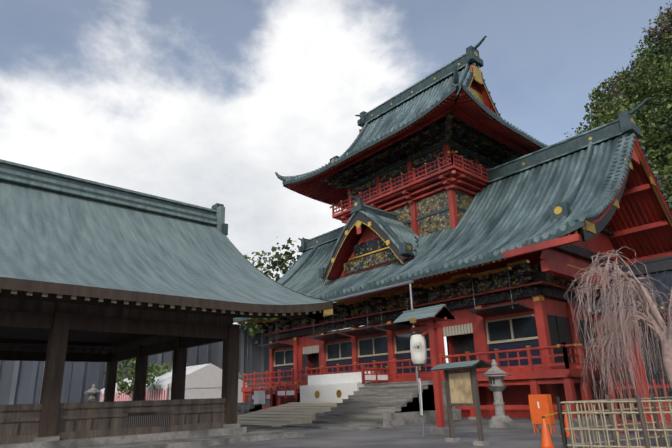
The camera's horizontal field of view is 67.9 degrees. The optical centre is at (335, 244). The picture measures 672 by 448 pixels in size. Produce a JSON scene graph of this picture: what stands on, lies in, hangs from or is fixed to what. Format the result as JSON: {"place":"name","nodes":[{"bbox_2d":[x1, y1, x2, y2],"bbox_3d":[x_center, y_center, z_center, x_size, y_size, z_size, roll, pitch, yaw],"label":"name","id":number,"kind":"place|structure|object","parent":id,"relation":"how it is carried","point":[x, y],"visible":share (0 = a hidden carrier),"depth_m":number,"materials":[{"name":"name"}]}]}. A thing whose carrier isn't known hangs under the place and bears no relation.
{"place":"outdoors","nodes":[
{"label":"outdoors","id":0,"kind":"place"},
{"bbox_2d":[0,0,671,362],"label":"sky","id":1,"kind":"structure","parent":0,"point":[195,102],"materials":[{"name":"white"}]},
{"bbox_2d":[191,410,671,447],"bbox_3d":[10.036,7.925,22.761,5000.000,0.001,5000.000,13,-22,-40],"label":"ground","id":2,"kind":"structure","parent":0,"point":[521,434],"depth_m":15.33,"materials":[{"name":"grey stone"}]},
{"bbox_2d":[84,383,101,401],"bbox_3d":[-17.155,11.101,35.110,1.200,2.620,1.240,13,-22,-40],"label":"stone lantern","id":3,"kind":"object","parent":2,"relation":"on","point":[92,397],"visible":0.54,"depth_m":35.04,"materials":[{"name":"stone"}]},
{"bbox_2d":[103,358,160,400],"bbox_3d":[-15.229,10.603,37.215,3.946,5.315,3.970,13,-22,-40],"label":"tree","id":4,"kind":"object","parent":2,"relation":"on","point":[121,388],"visible":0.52,"depth_m":36.92,"materials":[{"name":"green plant"}]},
{"bbox_2d":[0,297,304,447],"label":"wooden pavilion","id":5,"kind":"structure","parent":2,"relation":"on","point":[176,420],"depth_m":15.87,"materials":[{"name":"brown wood"}]},
{"bbox_2d":[0,159,332,353],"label":"pavilion roof","id":6,"kind":"structure","parent":5,"relation":"on","point":[64,238],"depth_m":18.77,"materials":[{"name":"teal metal"}]},
{"bbox_2d":[0,324,307,405],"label":"wall","id":7,"kind":"structure","parent":2,"relation":"on","point":[21,382],"depth_m":52.28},
{"bbox_2d":[146,360,191,379],"bbox_3d":[-15.076,12.704,44.085,4.472,5.207,4.198,4,-18,-18],"label":"tree","id":8,"kind":"object","parent":2,"relation":"on","point":[160,371],"visible":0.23,"depth_m":43.62,"materials":[{"name":"green plant"}]},
{"bbox_2d":[99,363,247,402],"bbox_3d":[-14.962,13.123,44.526,6.860,4.019,15.552,13,-22,-40],"label":"event tent","id":9,"kind":"object","parent":2,"relation":"on","point":[203,381],"visible":0.31,"depth_m":39.11,"materials":[{"name":"white fabric"}]},
{"bbox_2d":[236,237,338,343],"bbox_3d":[-6.108,9.600,61.642,18.622,20.711,17.712,-2,-17,1],"label":"camphor tree","id":10,"kind":"object","parent":2,"relation":"on","point":[283,262],"visible":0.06,"depth_m":60.37,"materials":[{"name":"green plant"}]},
{"bbox_2d":[237,366,389,426],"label":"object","id":11,"kind":"object","parent":2,"relation":"on","point":[322,393],"visible":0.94,"depth_m":28.93,"materials":[{"name":"grey stone"}]},
{"bbox_2d":[281,381,461,429],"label":"stone stairs","id":12,"kind":"structure","parent":2,"relation":"on","point":[370,406],"depth_m":23.20,"materials":[{"name":"stone"}]},
{"bbox_2d":[417,378,429,435],"bbox_3d":[2.796,5.289,16.307,0.303,1.775,0.300,13,-22,-40],"label":"shrine sign","id":13,"kind":"object","parent":2,"relation":"on","point":[420,398],"visible":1,"depth_m":16.21,"materials":[{"name":"white metal"}]},
{"bbox_2d":[394,304,455,433],"bbox_3d":[3.230,4.348,17.578,1.245,4.280,1.900,13,-22,-40],"label":"lantern post","id":14,"kind":"object","parent":2,"relation":"on","point":[431,316],"visible":1,"depth_m":17.62,"materials":[{"name":"wood"}]},
{"bbox_2d":[241,259,637,421],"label":"shrine building","id":15,"kind":"structure","parent":2,"relation":"on","point":[529,345],"depth_m":26.35,"materials":[{"name":"red paint"}]},
{"bbox_2d":[233,98,671,380],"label":"lower roof","id":16,"kind":"structure","parent":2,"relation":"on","point":[580,200],"depth_m":30.29,"materials":[{"name":"teal metal"}]},
{"bbox_2d":[320,103,523,236],"bbox_3d":[6.868,-2.759,39.272,10.960,8.520,14.469,13,-22,-40],"label":"upper storey","id":17,"kind":"object","parent":16,"relation":"on","point":[426,180],"visible":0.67,"depth_m":35.47,"materials":[{"name":"red wood"}]},
{"bbox_2d":[275,35,546,207],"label":"upper roof","id":18,"kind":"structure","parent":17,"relation":"on","point":[459,82],"depth_m":38.04,"materials":[{"name":"teal metal"}]},
{"bbox_2d":[430,360,491,445],"bbox_3d":[3.458,4.290,13.641,0.660,2.120,1.902,6,-18,-24],"label":"notice board","id":19,"kind":"object","parent":2,"relation":"on","point":[461,385],"visible":1,"depth_m":13.62,"materials":[{"name":"brown wood"}]},
{"bbox_2d":[480,359,515,427],"bbox_3d":[6.190,5.652,19.114,1.140,2.489,1.178,13,-22,-40],"label":"stone lantern","id":20,"kind":"object","parent":2,"relation":"on","point":[500,418],"visible":1,"depth_m":18.90,"materials":[{"name":"stone"}]},
{"bbox_2d":[528,394,555,433],"bbox_3d":[6.483,5.318,15.713,0.295,1.160,0.620,13,-22,-40],"label":"hydrant box","id":21,"kind":"object","parent":2,"relation":"on","point":[540,405],"visible":1,"depth_m":15.64,"materials":[{"name":"orange metal"}]},
{"bbox_2d":[540,409,578,447],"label":"traffic cones","id":22,"kind":"object","parent":2,"relation":"on","point":[546,441],"visible":0.67,"depth_m":11.18,"materials":[{"name":"orange plastic"}]},
{"bbox_2d":[556,393,671,447],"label":"bamboo fence","id":23,"kind":"object","parent":2,"relation":"on","point":[641,412],"visible":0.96,"depth_m":10.30,"materials":[{"name":"brown wood"}]},
{"bbox_2d":[564,247,671,422],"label":"weeping cherry","id":24,"kind":"object","parent":2,"relation":"on","point":[629,317],"visible":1,"depth_m":11.40,"materials":[{"name":"pink plant"}]},
{"bbox_2d":[582,255,671,420],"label":"side shrine","id":25,"kind":"object","parent":2,"relation":"on","point":[659,269],"visible":0.31,"depth_m":18.98,"materials":[{"name":"wood"}]},
{"bbox_2d":[606,374,671,433],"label":"red picket fence","id":26,"kind":"object","parent":2,"relation":"on","point":[645,387],"visible":0.5,"depth_m":14.65,"materials":[{"name":"paint"}]},
{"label":"hill terrain","id":27,"kind":"structure","parent":0,"visible":0},
{"bbox_2d":[564,128,585,137],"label":"hill tree","id":28,"kind":"object","parent":27,"relation":"on","point":[575,131],"depth_m":135.13,"materials":[{"name":"green plant"}]},
{"bbox_2d":[588,76,635,120],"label":"hill tree","id":29,"kind":"object","parent":27,"relation":"on","point":[598,93],"visible":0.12,"depth_m":132.41,"materials":[{"name":"green plant"}]},
{"bbox_2d":[586,88,640,127],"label":"hill tree","id":30,"kind":"object","parent":27,"relation":"on","point":[622,94],"visible":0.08,"depth_m":110.93,"materials":[{"name":"green plant"}]},
{"bbox_2d":[577,95,665,170],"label":"tree","id":31,"kind":"object","parent":27,"relation":"on","point":[609,117],"visible":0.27,"depth_m":84.68,"materials":[{"name":"green plant"}]},
{"bbox_2d":[596,63,668,119],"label":"hill tree","id":32,"kind":"object","parent":27,"relation":"on","point":[630,86],"visible":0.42,"depth_m":113.00,"materials":[{"name":"green plant"}]},
{"bbox_2d":[604,54,668,118],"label":"hill tree","id":33,"kind":"object","parent":27,"relation":"on","point":[625,81],"visible":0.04,"depth_m":125.22,"materials":[{"name":"green plant"}]},
{"bbox_2d":[622,41,654,71],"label":"hill tree","id":34,"kind":"object","parent":27,"relation":"on","point":[636,50],"depth_m":146.50,"materials":[{"name":"green plant"}]},
{"bbox_2d":[625,43,671,97],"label":"hill tree","id":35,"kind":"object","parent":27,"relation":"on","point":[650,57],"visible":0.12,"depth_m":118.44,"materials":[{"name":"green plant"}]},
{"bbox_2d":[630,37,668,74],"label":"hill tree","id":36,"kind":"object","parent":27,"relation":"on","point":[643,54],"depth_m":139.43,"materials":[{"name":"green plant"}]},
{"bbox_2d":[628,32,671,107],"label":"hill tree","id":37,"kind":"object","parent":27,"relation":"on","point":[648,85],"visible":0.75,"depth_m":102.35,"materials":[{"name":"green plant"}]},
{"bbox_2d":[633,91,671,158],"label":"hill tree","id":38,"kind":"object","parent":27,"relation":"on","point":[651,103],"visible":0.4,"depth_m":97.65,"materials":[{"name":"green plant"}]},
{"bbox_2d":[639,10,671,49],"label":"hill tree","id":39,"kind":"object","parent":27,"relation":"on","point":[647,41],"visible":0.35,"depth_m":132.75,"materials":[{"name":"green plant"}]},
{"bbox_2d":[640,3,671,57],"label":"hill tree","id":40,"kind":"object","parent":27,"relation":"on","point":[666,29],"visible":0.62,"depth_m":117.93,"materials":[{"name":"green plant"}]},
{"bbox_2d":[641,114,671,171],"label":"hill tree","id":41,"kind":"object","parent":27,"relation":"on","point":[666,148],"visible":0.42,"depth_m":82.72,"materials":[{"name":"green plant"}]},
{"bbox_2d":[647,85,671,131],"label":"hill tree","id":42,"kind":"object","parent":27,"relation":"on","point":[668,109],"visible":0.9,"depth_m":84.98,"materials":[{"name":"green plant"}]},
{"bbox_2d":[651,153,671,210],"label":"hill tree","id":43,"kind":"object","parent":27,"relation":"on","point":[668,191],"visible":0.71,"depth_m":69.17,"materials":[{"name":"green plant"}]},
{"bbox_2d":[654,159,671,193],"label":"hill tree","id":44,"kind":"object","parent":27,"relation":"on","point":[661,178],"visible":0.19,"depth_m":77.56,"materials":[{"name":"green plant"}]},
{"bbox_2d":[655,62,671,96],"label":"hill tree","id":45,"kind":"object","parent":27,"relation":"on","point":[668,82],"visible":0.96,"depth_m":83.80,"materials":[{"name":"green plant"}]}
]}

